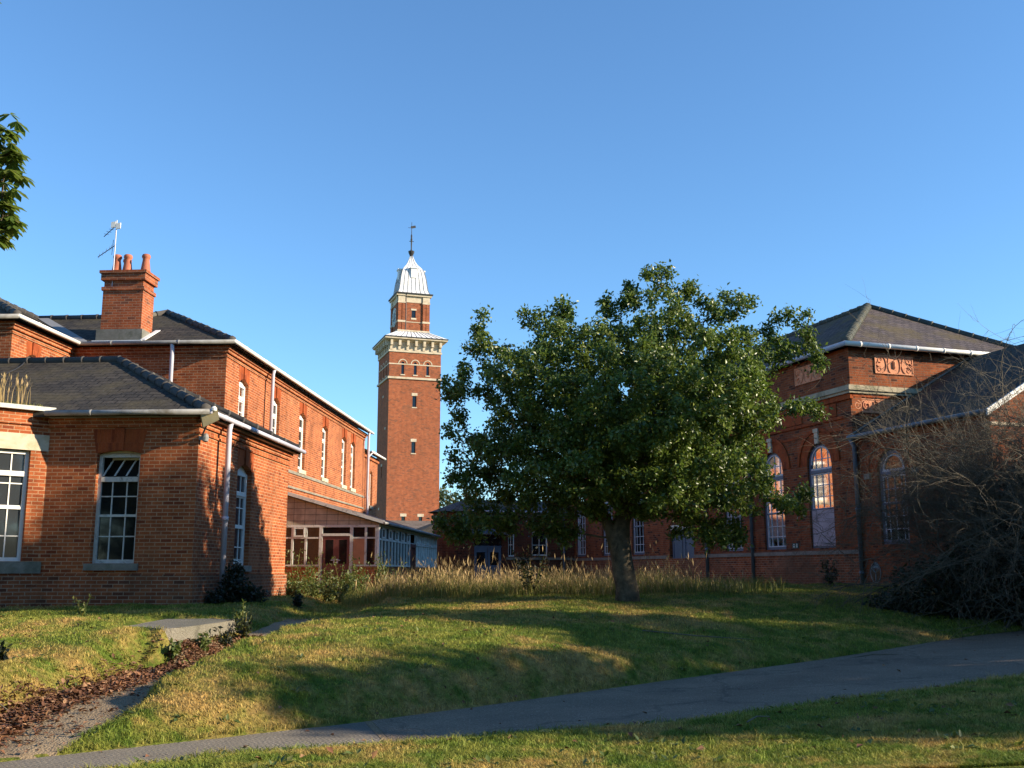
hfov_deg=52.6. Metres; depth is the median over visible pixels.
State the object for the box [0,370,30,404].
roof grass
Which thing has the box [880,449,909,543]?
window
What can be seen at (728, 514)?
window
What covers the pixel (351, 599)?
green grass
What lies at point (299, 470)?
window
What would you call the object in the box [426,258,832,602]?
apple tree
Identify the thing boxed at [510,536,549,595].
weed plant
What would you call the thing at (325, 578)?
weed plant
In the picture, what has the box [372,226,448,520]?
brick tower
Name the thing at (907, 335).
great hall
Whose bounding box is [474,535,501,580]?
door
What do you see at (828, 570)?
weed plant
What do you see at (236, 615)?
weed plant
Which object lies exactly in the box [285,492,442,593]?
conservatory
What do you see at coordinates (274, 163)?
sky
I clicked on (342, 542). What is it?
door
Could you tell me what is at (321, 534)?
window frame
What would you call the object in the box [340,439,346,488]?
window
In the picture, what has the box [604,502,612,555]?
window
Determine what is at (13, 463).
window
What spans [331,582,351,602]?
weed plant
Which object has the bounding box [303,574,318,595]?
weed plant
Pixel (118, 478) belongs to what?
window
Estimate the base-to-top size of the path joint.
0.013 m
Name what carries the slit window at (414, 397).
in the brick tower
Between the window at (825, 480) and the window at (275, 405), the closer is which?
the window at (825, 480)
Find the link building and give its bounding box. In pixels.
[428,499,574,582]
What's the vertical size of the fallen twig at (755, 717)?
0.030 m
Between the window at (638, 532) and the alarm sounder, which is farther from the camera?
the window at (638, 532)
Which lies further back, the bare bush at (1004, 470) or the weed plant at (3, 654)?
the bare bush at (1004, 470)
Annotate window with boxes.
[0,449,28,560]
[83,451,140,569]
[233,467,251,571]
[238,381,244,416]
[272,400,276,433]
[297,414,305,474]
[321,427,327,482]
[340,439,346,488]
[350,444,355,492]
[401,362,403,373]
[411,442,414,452]
[412,396,415,406]
[426,363,428,375]
[508,534,513,556]
[532,531,546,555]
[577,497,585,556]
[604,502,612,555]
[633,499,644,554]
[726,477,742,550]
[765,453,785,549]
[809,443,835,547]
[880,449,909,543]
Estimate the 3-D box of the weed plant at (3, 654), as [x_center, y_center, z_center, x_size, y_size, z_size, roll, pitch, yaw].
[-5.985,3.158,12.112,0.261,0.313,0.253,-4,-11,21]
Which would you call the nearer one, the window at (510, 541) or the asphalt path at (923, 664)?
the asphalt path at (923, 664)
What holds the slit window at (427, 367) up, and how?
in the brick tower
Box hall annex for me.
[846,344,1023,584]
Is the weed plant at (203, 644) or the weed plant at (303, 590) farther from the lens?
the weed plant at (303, 590)
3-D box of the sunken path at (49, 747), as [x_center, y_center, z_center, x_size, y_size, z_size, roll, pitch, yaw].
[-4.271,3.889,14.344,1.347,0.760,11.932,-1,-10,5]
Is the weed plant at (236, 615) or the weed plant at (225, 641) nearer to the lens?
the weed plant at (225, 641)
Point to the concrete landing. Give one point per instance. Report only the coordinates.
(190, 628)
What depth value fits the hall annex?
28.69 m
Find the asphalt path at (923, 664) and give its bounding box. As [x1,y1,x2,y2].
[372,631,1023,741]
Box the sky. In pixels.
[0,0,1023,507]
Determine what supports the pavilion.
on the ground at (158, 657)
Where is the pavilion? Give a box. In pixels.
[0,356,305,606]
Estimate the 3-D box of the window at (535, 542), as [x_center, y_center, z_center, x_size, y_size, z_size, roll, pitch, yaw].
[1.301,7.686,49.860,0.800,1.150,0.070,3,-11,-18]
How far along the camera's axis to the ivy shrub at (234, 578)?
21.48 m
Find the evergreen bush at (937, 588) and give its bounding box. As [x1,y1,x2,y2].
[862,475,1023,625]
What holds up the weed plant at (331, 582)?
on the ground at (158, 657)
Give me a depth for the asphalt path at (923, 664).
12.96 m
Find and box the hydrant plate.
[792,543,798,547]
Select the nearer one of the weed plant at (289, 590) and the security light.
the security light
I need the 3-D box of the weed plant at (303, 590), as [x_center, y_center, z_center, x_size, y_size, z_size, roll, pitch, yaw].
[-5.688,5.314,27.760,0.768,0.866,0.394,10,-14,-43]
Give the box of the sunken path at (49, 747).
[0,619,325,759]
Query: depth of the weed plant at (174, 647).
14.63 m
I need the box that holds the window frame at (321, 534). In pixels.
[285,525,379,592]
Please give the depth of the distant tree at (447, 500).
110.39 m
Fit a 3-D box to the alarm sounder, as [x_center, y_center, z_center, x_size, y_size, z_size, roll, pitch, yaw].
[-6.289,1.099,21.154,0.190,0.180,0.133,0,-10,0]
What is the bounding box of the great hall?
[569,303,1015,583]
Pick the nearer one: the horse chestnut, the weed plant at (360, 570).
the horse chestnut
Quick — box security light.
[200,406,218,435]
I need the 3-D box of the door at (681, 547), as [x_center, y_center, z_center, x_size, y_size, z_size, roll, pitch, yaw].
[6.632,6.706,39.824,0.090,2.600,2.000,3,-11,-18]
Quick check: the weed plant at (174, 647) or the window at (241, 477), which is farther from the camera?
the window at (241, 477)
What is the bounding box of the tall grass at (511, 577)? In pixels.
[337,541,773,598]
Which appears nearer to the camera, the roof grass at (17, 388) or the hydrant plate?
the roof grass at (17, 388)
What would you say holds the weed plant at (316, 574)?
on the ground at (158, 657)
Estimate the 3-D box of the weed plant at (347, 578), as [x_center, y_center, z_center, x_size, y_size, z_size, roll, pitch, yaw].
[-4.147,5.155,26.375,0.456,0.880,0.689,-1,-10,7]
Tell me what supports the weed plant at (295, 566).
on the ground at (158, 657)
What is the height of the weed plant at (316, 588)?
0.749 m
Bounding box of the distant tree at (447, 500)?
[439,483,482,507]
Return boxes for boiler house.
[388,520,432,533]
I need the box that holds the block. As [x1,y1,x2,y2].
[363,449,385,518]
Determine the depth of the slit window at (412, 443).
91.36 m
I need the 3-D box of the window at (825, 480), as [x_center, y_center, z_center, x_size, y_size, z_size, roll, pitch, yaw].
[9.500,3.391,31.579,0.090,3.185,1.250,3,-11,-18]
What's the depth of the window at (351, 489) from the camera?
44.45 m
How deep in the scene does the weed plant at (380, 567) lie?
29.98 m
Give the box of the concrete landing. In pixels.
[126,618,238,643]
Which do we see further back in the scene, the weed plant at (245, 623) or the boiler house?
the boiler house
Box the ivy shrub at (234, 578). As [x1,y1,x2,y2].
[204,560,268,604]
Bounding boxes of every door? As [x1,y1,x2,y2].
[321,536,336,593]
[335,536,349,593]
[409,544,415,582]
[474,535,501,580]
[670,525,693,557]
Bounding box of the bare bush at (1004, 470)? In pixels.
[758,278,1023,642]
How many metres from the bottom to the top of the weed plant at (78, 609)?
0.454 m
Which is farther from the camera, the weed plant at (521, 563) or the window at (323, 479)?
the window at (323, 479)
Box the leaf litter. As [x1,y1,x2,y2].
[0,632,262,752]
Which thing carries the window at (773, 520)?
in the great hall
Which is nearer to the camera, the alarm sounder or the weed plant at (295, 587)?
the alarm sounder
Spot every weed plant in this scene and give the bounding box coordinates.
[0,640,13,661]
[72,594,92,616]
[166,637,182,658]
[195,628,210,652]
[213,626,236,645]
[230,599,249,630]
[230,610,252,637]
[285,547,306,588]
[286,577,299,595]
[287,568,308,594]
[290,592,303,608]
[292,578,305,594]
[295,557,314,594]
[301,572,324,597]
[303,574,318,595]
[304,552,324,591]
[319,563,334,597]
[319,583,339,602]
[324,564,344,599]
[327,556,354,591]
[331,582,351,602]
[339,569,357,592]
[347,571,368,596]
[349,555,369,587]
[349,563,369,590]
[350,555,387,588]
[373,551,406,582]
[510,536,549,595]
[819,559,838,585]
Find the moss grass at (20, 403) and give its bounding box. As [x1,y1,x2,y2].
[1,400,40,405]
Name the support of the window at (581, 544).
in the great hall
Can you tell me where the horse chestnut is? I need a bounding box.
[0,2,35,250]
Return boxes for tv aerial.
[98,220,120,282]
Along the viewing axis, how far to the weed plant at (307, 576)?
28.94 m
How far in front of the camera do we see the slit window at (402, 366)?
92.20 m
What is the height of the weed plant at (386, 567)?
1.310 m
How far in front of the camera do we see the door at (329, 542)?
33.04 m
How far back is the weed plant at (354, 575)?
27.89 m
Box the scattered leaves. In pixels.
[0,609,1022,767]
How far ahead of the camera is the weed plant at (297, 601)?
21.99 m
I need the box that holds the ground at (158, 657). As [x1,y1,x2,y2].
[0,582,1023,767]
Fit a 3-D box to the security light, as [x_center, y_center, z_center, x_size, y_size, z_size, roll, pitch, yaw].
[-6.139,0.751,20.977,0.472,0.580,0.252,-3,-11,17]
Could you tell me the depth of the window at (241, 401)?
30.11 m
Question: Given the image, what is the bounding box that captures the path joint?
[364,721,390,741]
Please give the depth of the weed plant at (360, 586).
27.04 m
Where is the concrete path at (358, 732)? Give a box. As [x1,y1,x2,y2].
[0,722,382,767]
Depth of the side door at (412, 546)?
39.89 m
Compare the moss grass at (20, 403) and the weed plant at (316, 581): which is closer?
the moss grass at (20, 403)
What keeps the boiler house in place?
on the ground at (158, 657)
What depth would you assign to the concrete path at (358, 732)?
9.62 m
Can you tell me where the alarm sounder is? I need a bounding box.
[199,433,208,441]
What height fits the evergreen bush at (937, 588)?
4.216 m
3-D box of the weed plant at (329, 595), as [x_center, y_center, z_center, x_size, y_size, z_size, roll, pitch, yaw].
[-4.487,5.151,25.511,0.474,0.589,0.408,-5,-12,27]
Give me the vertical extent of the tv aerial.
2.080 m
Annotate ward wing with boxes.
[0,254,373,519]
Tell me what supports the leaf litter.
on the sunken path at (49, 747)
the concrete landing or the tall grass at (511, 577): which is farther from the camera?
the tall grass at (511, 577)
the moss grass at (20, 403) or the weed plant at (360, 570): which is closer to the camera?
the moss grass at (20, 403)
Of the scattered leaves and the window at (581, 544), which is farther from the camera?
the window at (581, 544)
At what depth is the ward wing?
29.62 m

